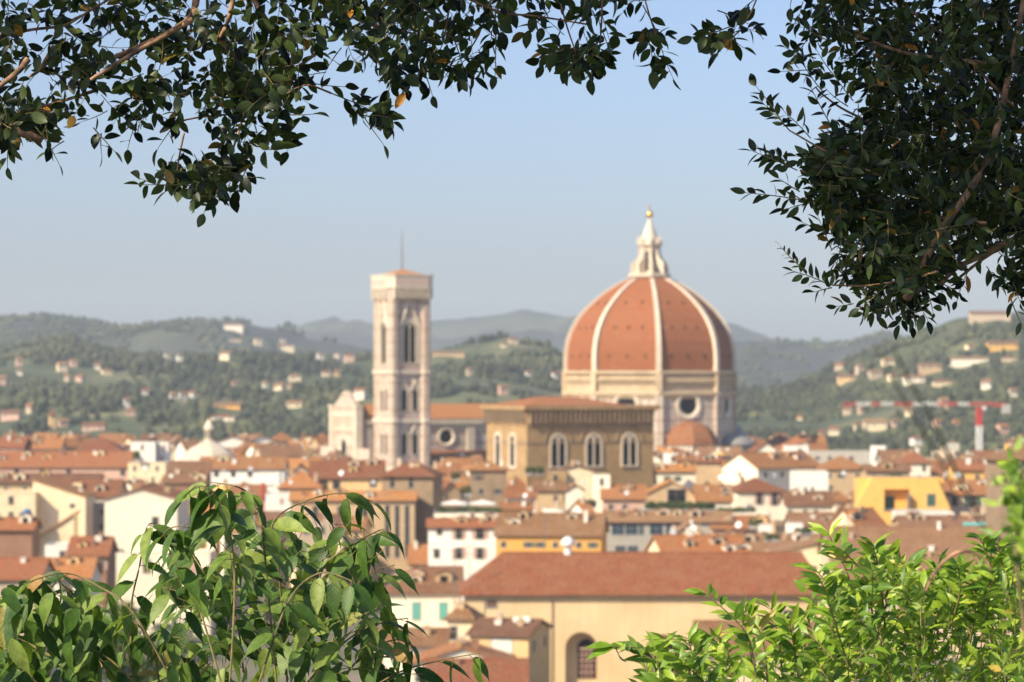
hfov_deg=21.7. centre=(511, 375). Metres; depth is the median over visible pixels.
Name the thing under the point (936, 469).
house
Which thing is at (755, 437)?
house
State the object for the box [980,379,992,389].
villa
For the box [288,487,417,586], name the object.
house
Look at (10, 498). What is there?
window
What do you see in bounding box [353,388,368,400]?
villa
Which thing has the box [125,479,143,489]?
house
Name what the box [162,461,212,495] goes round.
house
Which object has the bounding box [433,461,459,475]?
house
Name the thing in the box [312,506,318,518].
window
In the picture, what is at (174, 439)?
house
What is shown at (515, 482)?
house
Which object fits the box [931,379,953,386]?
villa
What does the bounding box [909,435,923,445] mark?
villa
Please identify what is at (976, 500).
window
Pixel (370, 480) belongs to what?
window
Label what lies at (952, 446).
house
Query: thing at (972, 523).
awning
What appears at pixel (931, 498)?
window
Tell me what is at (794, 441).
house
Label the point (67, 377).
villa
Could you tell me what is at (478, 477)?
window
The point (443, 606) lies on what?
window
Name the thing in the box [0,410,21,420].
villa
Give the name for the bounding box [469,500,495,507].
parasol
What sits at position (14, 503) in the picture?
house
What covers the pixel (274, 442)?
house
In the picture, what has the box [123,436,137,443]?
house
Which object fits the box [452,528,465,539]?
window
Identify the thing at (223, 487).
house
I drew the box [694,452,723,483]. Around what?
house
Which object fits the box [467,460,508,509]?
house
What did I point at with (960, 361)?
villa
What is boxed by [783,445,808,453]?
house
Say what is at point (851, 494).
house
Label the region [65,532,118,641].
house
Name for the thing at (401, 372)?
bell tower
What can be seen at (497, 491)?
window
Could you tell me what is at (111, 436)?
house
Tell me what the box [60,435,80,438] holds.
house
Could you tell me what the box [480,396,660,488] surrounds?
church hall
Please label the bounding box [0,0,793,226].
overhanging tree
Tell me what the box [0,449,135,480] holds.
house
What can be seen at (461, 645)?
house
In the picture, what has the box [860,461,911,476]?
house
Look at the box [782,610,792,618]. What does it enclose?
window
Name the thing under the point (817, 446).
house
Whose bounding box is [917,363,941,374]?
villa
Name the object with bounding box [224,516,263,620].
house
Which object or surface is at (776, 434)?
house
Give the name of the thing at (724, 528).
house
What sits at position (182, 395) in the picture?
villa
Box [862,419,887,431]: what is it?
villa
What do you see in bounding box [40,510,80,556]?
house
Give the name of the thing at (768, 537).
hedge
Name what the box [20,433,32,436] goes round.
house
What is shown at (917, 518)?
house
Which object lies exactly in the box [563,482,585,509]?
house
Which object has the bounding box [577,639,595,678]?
window
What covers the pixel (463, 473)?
house
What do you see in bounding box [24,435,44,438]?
house
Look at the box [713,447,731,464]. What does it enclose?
house
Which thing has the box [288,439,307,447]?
house
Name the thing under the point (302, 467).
house
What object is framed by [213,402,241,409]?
villa
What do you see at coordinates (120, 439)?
house
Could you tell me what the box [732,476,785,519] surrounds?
house
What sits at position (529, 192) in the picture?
sky
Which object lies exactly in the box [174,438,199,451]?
house
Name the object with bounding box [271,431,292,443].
house
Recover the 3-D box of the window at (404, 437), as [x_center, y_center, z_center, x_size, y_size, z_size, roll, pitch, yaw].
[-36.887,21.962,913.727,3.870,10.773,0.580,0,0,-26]
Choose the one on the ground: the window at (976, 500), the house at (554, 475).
the house at (554, 475)
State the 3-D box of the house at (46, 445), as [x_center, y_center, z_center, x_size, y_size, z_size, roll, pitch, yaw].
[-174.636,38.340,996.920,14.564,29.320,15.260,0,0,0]
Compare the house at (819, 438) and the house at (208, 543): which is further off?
the house at (819, 438)
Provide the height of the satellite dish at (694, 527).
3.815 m
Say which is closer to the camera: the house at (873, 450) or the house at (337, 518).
the house at (337, 518)
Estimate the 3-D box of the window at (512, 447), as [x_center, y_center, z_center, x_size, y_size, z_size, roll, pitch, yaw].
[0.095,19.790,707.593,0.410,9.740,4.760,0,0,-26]
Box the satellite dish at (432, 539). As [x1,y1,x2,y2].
[429,536,436,542]
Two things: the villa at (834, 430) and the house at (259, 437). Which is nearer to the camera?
the house at (259, 437)
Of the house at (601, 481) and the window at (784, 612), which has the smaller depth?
the window at (784, 612)
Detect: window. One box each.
[8,496,13,504]
[59,550,64,556]
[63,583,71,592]
[69,503,74,507]
[99,523,103,530]
[99,560,106,569]
[100,508,104,514]
[120,469,124,475]
[142,559,150,572]
[151,516,158,525]
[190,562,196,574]
[214,471,218,476]
[231,471,235,476]
[247,471,252,476]
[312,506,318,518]
[320,480,327,488]
[320,526,324,534]
[332,480,339,488]
[362,509,367,515]
[369,479,376,486]
[378,299,386,369]
[379,380,383,410]
[379,424,383,454]
[383,380,386,410]
[383,424,386,454]
[384,505,389,557]
[389,477,394,488]
[394,505,399,557]
[399,299,420,369]
[399,380,409,410]
[399,424,409,455]
[404,505,409,557]
[408,477,413,488]
[410,380,419,410]
[410,424,419,454]
[412,602,420,620]
[415,672,419,681]
[433,548,439,557]
[436,529,442,534]
[439,602,447,620]
[450,626,457,640]
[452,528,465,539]
[452,547,465,558]
[472,528,487,539]
[473,547,486,558]
[474,474,482,480]
[478,488,483,494]
[486,596,497,608]
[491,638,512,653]
[492,488,501,494]
[494,431,501,464]
[501,541,506,547]
[508,432,516,468]
[523,541,533,547]
[535,541,545,547]
[549,433,566,467]
[552,542,557,547]
[553,474,557,480]
[553,495,557,500]
[576,542,581,547]
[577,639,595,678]
[585,433,602,466]
[587,542,597,548]
[599,478,603,485]
[607,504,614,509]
[611,523,623,534]
[615,545,625,550]
[621,432,638,466]
[621,504,628,509]
[625,523,637,534]
[627,545,637,550]
[639,523,643,534]
[649,523,662,534]
[665,523,678,533]
[667,489,685,502]
[754,493,764,504]
[769,492,779,505]
[781,524,784,531]
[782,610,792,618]
[927,494,935,506]
[951,496,957,506]
[965,496,980,507]
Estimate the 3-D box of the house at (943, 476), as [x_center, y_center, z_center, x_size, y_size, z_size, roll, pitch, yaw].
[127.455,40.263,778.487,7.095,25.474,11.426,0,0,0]
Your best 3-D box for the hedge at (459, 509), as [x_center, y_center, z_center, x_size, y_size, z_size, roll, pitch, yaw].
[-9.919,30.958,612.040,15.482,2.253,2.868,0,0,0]
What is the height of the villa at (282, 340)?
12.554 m
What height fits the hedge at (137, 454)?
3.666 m
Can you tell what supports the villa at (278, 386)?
on the hill at (129, 424)
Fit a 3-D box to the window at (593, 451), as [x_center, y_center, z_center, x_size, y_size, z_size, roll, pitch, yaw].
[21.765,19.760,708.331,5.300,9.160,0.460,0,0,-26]
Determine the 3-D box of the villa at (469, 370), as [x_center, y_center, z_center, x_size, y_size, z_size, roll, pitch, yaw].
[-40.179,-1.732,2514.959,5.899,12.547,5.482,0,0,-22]
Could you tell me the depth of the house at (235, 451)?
949.76 m
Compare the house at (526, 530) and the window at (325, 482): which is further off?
the window at (325, 482)
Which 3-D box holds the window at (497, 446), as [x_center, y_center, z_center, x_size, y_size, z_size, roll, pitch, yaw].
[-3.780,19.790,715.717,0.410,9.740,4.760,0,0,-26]
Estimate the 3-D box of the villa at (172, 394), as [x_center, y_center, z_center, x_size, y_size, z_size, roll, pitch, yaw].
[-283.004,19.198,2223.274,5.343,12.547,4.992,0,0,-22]
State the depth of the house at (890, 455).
845.59 m
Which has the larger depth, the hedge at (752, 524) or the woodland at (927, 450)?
the woodland at (927, 450)
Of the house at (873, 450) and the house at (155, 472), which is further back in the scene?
the house at (873, 450)
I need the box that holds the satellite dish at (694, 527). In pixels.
[690,525,696,533]
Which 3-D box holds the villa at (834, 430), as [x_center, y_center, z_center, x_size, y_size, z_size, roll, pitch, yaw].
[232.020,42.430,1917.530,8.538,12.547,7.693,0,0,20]
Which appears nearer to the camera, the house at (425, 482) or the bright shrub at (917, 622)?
the bright shrub at (917, 622)
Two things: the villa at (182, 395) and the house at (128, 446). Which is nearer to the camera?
the house at (128, 446)
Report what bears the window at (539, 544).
in the house at (526, 530)
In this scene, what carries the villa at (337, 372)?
on the hill at (129, 424)
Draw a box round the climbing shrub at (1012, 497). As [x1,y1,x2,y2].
[979,435,1023,636]
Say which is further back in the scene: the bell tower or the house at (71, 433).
the house at (71, 433)
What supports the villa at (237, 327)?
on the hill at (170, 342)
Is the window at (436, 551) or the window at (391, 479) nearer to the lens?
the window at (436, 551)
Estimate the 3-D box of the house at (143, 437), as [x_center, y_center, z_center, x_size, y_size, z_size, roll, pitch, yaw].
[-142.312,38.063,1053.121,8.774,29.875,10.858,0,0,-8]
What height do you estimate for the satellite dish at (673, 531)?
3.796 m
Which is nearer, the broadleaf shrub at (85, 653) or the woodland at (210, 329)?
the broadleaf shrub at (85, 653)
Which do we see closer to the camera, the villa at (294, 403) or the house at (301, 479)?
the house at (301, 479)
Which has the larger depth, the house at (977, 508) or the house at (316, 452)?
the house at (316, 452)
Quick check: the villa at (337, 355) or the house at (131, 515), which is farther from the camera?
the villa at (337, 355)
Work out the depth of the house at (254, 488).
725.90 m
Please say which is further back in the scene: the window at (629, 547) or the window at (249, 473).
the window at (249, 473)
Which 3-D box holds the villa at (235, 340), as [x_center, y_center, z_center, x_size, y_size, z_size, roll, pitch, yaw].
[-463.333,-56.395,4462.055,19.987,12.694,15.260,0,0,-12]
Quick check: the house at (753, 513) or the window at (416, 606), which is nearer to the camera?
the window at (416, 606)
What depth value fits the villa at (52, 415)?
1981.19 m
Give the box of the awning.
[963,522,985,524]
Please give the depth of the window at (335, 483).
732.99 m
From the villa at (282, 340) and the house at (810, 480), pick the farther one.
the villa at (282, 340)
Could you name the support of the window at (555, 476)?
in the house at (554, 475)
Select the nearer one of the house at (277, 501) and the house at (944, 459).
the house at (277, 501)
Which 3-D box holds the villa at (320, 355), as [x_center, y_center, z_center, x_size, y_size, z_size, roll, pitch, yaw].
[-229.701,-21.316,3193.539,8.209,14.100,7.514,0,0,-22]
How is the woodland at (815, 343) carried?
on the hill at (816, 359)
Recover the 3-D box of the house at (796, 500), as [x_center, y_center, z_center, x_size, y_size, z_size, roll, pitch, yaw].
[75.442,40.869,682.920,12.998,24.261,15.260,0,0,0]
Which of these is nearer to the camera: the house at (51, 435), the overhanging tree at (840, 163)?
the overhanging tree at (840, 163)
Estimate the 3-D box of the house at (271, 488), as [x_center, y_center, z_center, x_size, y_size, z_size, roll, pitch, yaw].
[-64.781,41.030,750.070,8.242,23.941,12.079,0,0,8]
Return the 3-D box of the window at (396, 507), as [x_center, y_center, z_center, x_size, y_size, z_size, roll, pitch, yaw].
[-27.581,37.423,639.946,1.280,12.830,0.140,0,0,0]
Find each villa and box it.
[0,375,6,384]
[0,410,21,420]
[15,357,22,365]
[16,367,22,375]
[25,403,33,413]
[48,408,56,429]
[56,361,67,371]
[57,418,68,426]
[63,374,71,380]
[69,359,77,366]
[75,374,84,381]
[81,422,107,431]
[94,363,100,370]
[101,368,112,374]
[123,397,130,407]
[125,407,135,415]
[141,387,147,394]
[164,353,170,357]
[169,391,175,399]
[176,353,182,360]
[178,391,186,399]
[188,390,195,398]
[210,414,235,420]
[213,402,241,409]
[219,351,232,360]
[223,323,242,332]
[229,338,241,342]
[231,380,237,385]
[254,338,261,346]
[261,381,268,387]
[273,382,284,390]
[276,345,294,352]
[280,338,285,343]
[285,400,302,407]
[288,373,300,381]
[316,352,323,359]
[322,370,331,376]
[333,353,340,358]
[334,369,340,376]
[344,353,353,362]
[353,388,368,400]
[432,351,464,357]
[465,367,472,375]
[497,384,508,394]
[500,341,507,347]
[508,337,517,344]
[525,370,531,375]
[551,371,558,378]
[796,415,803,419]
[817,429,826,434]
[828,426,841,435]
[834,363,844,370]
[836,374,855,385]
[842,406,852,415]
[853,422,862,430]
[855,364,864,374]
[857,406,864,414]
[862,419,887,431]
[867,370,882,380]
[881,358,894,366]
[887,372,898,381]
[890,417,900,427]
[902,375,924,385]
[904,406,912,416]
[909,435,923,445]
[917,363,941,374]
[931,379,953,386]
[933,418,942,426]
[938,397,948,409]
[948,356,988,367]
[952,419,960,426]
[964,344,975,349]
[968,311,1010,323]
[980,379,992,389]
[985,341,1018,352]
[995,423,1009,433]
[1001,356,1017,361]
[1007,387,1017,396]
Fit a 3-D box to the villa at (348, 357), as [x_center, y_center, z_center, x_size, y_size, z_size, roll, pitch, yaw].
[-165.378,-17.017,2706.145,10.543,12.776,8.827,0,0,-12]
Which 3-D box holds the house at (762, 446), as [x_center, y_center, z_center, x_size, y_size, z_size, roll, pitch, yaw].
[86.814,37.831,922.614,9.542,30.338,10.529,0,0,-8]
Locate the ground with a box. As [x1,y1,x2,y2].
[58,595,985,681]
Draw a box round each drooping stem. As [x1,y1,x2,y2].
[874,341,959,505]
[889,341,986,537]
[925,549,991,591]
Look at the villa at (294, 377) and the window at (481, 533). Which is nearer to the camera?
the window at (481, 533)
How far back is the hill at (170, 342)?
4494.35 m
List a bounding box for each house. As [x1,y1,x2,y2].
[0,435,28,450]
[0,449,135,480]
[0,469,104,489]
[0,490,37,516]
[0,512,42,556]
[0,557,55,676]
[2,430,17,436]
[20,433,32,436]
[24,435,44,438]
[25,439,67,450]
[30,476,97,535]
[33,433,60,438]
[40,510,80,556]
[44,542,68,556]
[50,554,102,670]
[55,432,85,438]
[55,477,128,500]
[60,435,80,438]
[63,437,90,450]
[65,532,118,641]
[73,437,128,450]
[81,433,98,440]
[94,501,104,535]
[98,433,127,440]
[102,482,189,548]
[112,434,133,444]
[116,548,215,634]
[121,444,130,450]
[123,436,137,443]
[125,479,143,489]
[128,461,168,483]
[130,441,157,461]
[131,479,156,489]
[140,434,162,440]
[144,438,158,440]
[156,432,172,440]
[158,441,170,461]
[159,437,173,460]
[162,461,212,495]
[169,434,184,460]
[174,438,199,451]
[175,447,192,460]
[199,455,288,489]
[202,504,214,548]
[214,479,229,493]
[215,433,256,446]
[216,497,259,574]
[221,506,244,575]
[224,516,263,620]
[226,447,241,455]
[230,484,267,510]
[237,446,246,455]
[238,433,250,436]
[240,437,252,448]
[244,432,272,442]
[245,443,269,455]
[252,444,306,457]
[255,471,281,484]
[264,440,282,444]
[264,511,286,588]
[265,492,290,511]
[267,479,287,491]
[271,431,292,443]
[276,468,325,491]
[283,433,312,447]
[285,532,342,588]
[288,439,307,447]
[288,457,322,478]
[288,463,307,477]
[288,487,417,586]
[295,513,333,603]
[300,456,352,459]
[301,442,313,455]
[308,436,328,449]
[308,457,385,490]
[311,442,328,455]
[316,514,342,577]
[326,448,346,455]
[342,516,373,609]
[374,625,450,681]
[378,458,446,543]
[385,566,463,626]
[407,541,427,568]
[411,636,516,681]
[424,658,528,681]
[426,512,496,601]
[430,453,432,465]
[431,458,448,467]
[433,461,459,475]
[434,510,501,517]
[435,453,486,462]
[443,476,468,507]
[443,479,461,505]
[443,499,458,508]
[443,600,483,642]
[449,457,482,470]
[460,461,478,476]
[460,470,468,480]
[465,612,553,681]
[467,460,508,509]
[493,509,609,555]
[499,497,534,511]
[504,486,537,511]
[507,475,526,488]
[531,481,564,511]
[543,501,566,511]
[547,470,565,508]
[556,460,595,500]
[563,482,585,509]
[566,497,595,512]
[593,474,609,512]
[600,482,647,512]
[605,507,733,550]
[638,507,717,510]
[644,528,750,550]
[645,477,693,507]
[654,451,662,463]
[654,461,697,489]
[654,466,656,485]
[656,445,676,452]
[663,452,677,463]
[668,520,704,533]
[671,446,690,454]
[673,453,695,463]
[690,620,859,681]
[692,446,742,456]
[692,483,733,508]
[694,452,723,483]
[709,514,770,533]
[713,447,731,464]
[715,530,820,550]
[720,449,820,490]
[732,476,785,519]
[733,511,768,514]
[746,441,774,451]
[747,435,766,440]
[756,536,820,576]
[757,524,771,532]
[766,432,789,446]
[766,433,790,439]
[769,513,784,532]
[774,438,830,450]
[778,488,834,531]
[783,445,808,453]
[784,512,837,532]
[786,522,802,532]
[790,432,807,439]
[790,470,827,490]
[798,443,827,449]
[799,434,826,445]
[809,450,869,464]
[815,455,861,496]
[817,521,1008,657]
[827,506,887,524]
[829,490,846,511]
[835,496,853,511]
[846,490,853,497]
[854,476,949,524]
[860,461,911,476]
[870,445,885,463]
[874,449,914,463]
[891,511,985,524]
[892,509,949,524]
[894,448,931,475]
[924,453,965,462]
[927,459,938,462]
[930,463,947,476]
[932,446,959,456]
[940,471,947,478]
[943,479,985,514]
[946,440,958,449]
[946,458,985,478]
[956,451,983,460]
[961,505,985,514]
[970,450,1002,460]
[981,445,1023,624]
[1003,437,1013,449]
[1009,434,1023,445]
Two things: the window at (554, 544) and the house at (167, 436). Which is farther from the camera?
the house at (167, 436)
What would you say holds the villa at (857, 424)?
on the hill at (952, 327)
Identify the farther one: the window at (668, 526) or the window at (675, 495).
the window at (675, 495)
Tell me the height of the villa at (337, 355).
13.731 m
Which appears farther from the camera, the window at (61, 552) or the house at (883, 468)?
the house at (883, 468)
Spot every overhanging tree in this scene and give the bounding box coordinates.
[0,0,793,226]
[730,0,1023,339]
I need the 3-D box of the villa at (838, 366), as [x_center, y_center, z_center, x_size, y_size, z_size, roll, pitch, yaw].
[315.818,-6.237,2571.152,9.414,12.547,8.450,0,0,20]
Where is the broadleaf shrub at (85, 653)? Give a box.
[0,482,489,681]
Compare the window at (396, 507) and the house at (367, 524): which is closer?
the house at (367, 524)
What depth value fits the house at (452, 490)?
708.60 m
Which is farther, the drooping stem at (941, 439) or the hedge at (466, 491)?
the hedge at (466, 491)
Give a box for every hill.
[0,320,373,359]
[0,337,834,441]
[264,309,773,352]
[721,333,905,384]
[782,314,1023,457]
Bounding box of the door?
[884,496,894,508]
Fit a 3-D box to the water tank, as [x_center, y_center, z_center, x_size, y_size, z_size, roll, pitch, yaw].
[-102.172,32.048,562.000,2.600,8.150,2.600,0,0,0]
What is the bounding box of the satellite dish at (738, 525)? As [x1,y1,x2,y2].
[735,522,741,533]
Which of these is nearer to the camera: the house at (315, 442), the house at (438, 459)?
the house at (438, 459)
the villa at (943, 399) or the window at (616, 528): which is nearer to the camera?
the window at (616, 528)
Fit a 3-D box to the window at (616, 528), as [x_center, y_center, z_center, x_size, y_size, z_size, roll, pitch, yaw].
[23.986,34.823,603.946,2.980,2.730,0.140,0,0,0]
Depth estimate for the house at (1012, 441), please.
1132.38 m
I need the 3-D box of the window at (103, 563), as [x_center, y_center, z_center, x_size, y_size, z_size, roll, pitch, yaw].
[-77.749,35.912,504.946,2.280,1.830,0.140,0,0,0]
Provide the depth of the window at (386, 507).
639.95 m
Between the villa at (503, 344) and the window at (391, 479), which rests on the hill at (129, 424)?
the villa at (503, 344)
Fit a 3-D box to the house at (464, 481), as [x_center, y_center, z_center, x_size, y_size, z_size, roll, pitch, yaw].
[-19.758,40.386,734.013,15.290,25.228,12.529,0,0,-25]
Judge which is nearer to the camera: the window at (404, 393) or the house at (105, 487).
the house at (105, 487)
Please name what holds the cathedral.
on the ground
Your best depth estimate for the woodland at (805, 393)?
2187.80 m
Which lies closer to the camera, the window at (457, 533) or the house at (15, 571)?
the house at (15, 571)
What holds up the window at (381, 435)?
in the bell tower
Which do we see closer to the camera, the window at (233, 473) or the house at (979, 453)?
the window at (233, 473)
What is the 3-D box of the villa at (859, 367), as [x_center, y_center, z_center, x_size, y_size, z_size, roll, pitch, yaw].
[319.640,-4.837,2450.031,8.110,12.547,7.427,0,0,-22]
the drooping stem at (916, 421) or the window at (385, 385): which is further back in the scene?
the window at (385, 385)
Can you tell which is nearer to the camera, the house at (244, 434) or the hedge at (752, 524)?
the hedge at (752, 524)
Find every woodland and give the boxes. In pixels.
[0,311,366,359]
[0,331,885,440]
[0,420,991,456]
[623,329,893,387]
[737,310,1023,457]
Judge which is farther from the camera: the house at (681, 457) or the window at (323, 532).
the house at (681, 457)
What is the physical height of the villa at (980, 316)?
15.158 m
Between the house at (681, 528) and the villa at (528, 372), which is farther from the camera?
the villa at (528, 372)
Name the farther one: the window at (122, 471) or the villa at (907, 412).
the villa at (907, 412)
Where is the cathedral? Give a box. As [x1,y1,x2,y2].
[320,204,753,465]
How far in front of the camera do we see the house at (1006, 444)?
1419.21 m
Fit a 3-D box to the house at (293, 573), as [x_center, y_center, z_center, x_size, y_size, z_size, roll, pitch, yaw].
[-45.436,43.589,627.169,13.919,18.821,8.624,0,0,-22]
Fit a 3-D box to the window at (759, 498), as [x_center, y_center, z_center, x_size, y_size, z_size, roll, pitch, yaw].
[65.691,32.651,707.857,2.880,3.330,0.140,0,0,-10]
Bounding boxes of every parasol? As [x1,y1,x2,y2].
[441,500,467,508]
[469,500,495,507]
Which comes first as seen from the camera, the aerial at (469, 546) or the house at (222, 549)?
the aerial at (469, 546)
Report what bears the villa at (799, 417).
on the hill at (952, 327)
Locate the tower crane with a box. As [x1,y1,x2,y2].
[843,402,1010,449]
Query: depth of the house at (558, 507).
641.33 m
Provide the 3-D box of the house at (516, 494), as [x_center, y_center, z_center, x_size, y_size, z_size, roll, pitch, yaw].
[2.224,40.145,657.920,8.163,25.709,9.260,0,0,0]
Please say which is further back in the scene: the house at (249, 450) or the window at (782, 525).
the house at (249, 450)
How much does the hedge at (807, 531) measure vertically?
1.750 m
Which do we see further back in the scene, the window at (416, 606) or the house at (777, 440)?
the house at (777, 440)
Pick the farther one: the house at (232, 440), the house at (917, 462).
the house at (232, 440)
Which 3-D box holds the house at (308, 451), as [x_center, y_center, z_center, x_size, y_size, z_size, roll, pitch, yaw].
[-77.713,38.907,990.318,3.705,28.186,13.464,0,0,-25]
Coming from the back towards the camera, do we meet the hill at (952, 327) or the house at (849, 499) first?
the hill at (952, 327)
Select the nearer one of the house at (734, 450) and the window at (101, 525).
the window at (101, 525)
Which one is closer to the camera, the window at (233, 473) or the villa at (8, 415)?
the window at (233, 473)
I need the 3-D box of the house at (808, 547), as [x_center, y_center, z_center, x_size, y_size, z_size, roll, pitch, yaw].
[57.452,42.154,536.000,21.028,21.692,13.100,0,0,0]
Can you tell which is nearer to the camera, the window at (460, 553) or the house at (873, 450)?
the window at (460, 553)
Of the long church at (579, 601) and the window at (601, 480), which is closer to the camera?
the long church at (579, 601)
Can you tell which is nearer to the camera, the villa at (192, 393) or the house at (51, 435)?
the house at (51, 435)
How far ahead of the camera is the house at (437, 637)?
415.79 m
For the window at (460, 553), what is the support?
in the house at (457, 533)
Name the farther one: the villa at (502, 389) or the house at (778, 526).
the villa at (502, 389)
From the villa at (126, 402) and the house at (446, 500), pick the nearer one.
the house at (446, 500)
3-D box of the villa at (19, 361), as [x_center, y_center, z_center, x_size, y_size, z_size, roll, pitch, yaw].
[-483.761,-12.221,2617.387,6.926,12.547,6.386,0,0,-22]
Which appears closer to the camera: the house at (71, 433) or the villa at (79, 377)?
the house at (71, 433)
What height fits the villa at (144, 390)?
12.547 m
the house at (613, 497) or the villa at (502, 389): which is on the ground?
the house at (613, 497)
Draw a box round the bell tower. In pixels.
[370,232,433,471]
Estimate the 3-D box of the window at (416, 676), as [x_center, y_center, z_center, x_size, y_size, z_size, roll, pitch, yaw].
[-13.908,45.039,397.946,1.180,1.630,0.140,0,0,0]
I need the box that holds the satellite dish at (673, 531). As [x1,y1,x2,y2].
[670,528,676,533]
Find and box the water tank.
[22,508,31,514]
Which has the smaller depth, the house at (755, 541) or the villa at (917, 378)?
the house at (755, 541)
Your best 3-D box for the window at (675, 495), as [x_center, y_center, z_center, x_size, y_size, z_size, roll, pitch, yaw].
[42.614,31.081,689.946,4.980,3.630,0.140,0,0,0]
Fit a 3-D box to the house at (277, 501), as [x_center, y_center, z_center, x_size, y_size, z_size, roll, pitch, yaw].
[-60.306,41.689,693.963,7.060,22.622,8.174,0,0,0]
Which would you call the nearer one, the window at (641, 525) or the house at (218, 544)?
the window at (641, 525)
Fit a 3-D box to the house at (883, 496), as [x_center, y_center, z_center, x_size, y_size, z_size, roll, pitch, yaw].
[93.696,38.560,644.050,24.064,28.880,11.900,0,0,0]
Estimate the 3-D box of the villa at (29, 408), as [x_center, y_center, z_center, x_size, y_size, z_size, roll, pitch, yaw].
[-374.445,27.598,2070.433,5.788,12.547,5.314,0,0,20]
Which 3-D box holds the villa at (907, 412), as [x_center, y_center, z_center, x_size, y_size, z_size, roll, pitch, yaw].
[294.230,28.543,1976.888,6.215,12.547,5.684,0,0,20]
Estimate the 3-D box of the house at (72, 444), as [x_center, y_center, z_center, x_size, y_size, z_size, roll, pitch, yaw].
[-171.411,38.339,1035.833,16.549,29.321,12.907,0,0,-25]
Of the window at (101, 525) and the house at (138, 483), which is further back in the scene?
the house at (138, 483)
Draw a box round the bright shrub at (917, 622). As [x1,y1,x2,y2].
[584,517,1023,681]
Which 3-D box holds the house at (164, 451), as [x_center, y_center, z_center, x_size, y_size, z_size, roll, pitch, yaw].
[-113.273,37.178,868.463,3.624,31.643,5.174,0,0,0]
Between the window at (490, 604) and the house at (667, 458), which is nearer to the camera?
the window at (490, 604)
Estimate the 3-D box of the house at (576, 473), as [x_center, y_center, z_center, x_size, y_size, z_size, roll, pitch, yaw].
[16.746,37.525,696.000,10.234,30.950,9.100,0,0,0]
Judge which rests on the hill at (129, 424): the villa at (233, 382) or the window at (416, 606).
the villa at (233, 382)
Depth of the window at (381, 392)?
919.37 m
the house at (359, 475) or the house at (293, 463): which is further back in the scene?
the house at (293, 463)
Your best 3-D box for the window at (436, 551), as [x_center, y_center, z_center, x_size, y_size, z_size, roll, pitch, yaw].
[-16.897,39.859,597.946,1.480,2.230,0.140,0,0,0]
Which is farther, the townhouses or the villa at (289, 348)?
the villa at (289, 348)
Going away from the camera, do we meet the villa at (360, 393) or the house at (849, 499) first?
the house at (849, 499)
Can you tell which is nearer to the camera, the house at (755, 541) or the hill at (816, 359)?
the house at (755, 541)
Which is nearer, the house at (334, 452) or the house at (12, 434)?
the house at (334, 452)
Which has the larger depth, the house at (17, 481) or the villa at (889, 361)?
the villa at (889, 361)
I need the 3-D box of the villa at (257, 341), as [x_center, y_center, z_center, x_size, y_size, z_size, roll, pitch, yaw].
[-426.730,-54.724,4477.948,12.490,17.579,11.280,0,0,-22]
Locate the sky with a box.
[0,0,1023,341]
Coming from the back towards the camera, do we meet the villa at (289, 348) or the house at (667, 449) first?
the villa at (289, 348)
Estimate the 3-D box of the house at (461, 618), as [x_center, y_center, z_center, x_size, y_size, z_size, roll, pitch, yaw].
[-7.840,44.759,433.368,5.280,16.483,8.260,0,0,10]
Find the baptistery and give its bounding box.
[177,418,235,460]
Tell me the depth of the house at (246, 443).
997.13 m
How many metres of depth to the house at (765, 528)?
584.00 m
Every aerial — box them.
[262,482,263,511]
[451,549,457,599]
[462,545,475,588]
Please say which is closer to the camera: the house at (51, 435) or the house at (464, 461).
the house at (464, 461)
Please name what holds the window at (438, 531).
in the house at (457, 533)
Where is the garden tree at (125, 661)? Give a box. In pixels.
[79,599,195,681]
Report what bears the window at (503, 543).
in the house at (526, 530)
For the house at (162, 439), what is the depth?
966.21 m
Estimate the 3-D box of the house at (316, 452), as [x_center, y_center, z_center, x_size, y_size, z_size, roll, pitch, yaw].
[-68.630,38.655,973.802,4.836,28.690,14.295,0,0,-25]
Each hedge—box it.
[133,450,139,460]
[436,506,501,512]
[451,471,459,481]
[460,485,472,496]
[524,465,544,474]
[577,498,597,508]
[644,501,715,508]
[716,507,755,511]
[748,518,759,528]
[763,533,780,541]
[799,527,811,534]
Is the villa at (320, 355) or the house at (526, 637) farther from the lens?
the villa at (320, 355)
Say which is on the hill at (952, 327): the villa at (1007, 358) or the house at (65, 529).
the villa at (1007, 358)
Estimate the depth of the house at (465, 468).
856.34 m
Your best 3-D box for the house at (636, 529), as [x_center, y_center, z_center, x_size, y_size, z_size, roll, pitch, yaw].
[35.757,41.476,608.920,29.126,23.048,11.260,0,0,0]
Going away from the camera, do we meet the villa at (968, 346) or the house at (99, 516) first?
the house at (99, 516)
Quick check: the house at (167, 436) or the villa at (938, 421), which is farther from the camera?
the villa at (938, 421)
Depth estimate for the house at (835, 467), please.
790.00 m
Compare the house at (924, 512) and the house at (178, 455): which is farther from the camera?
the house at (178, 455)
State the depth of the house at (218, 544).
620.37 m
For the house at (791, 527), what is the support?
on the ground
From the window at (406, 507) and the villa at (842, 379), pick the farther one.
the villa at (842, 379)
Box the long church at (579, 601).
[459,551,824,681]

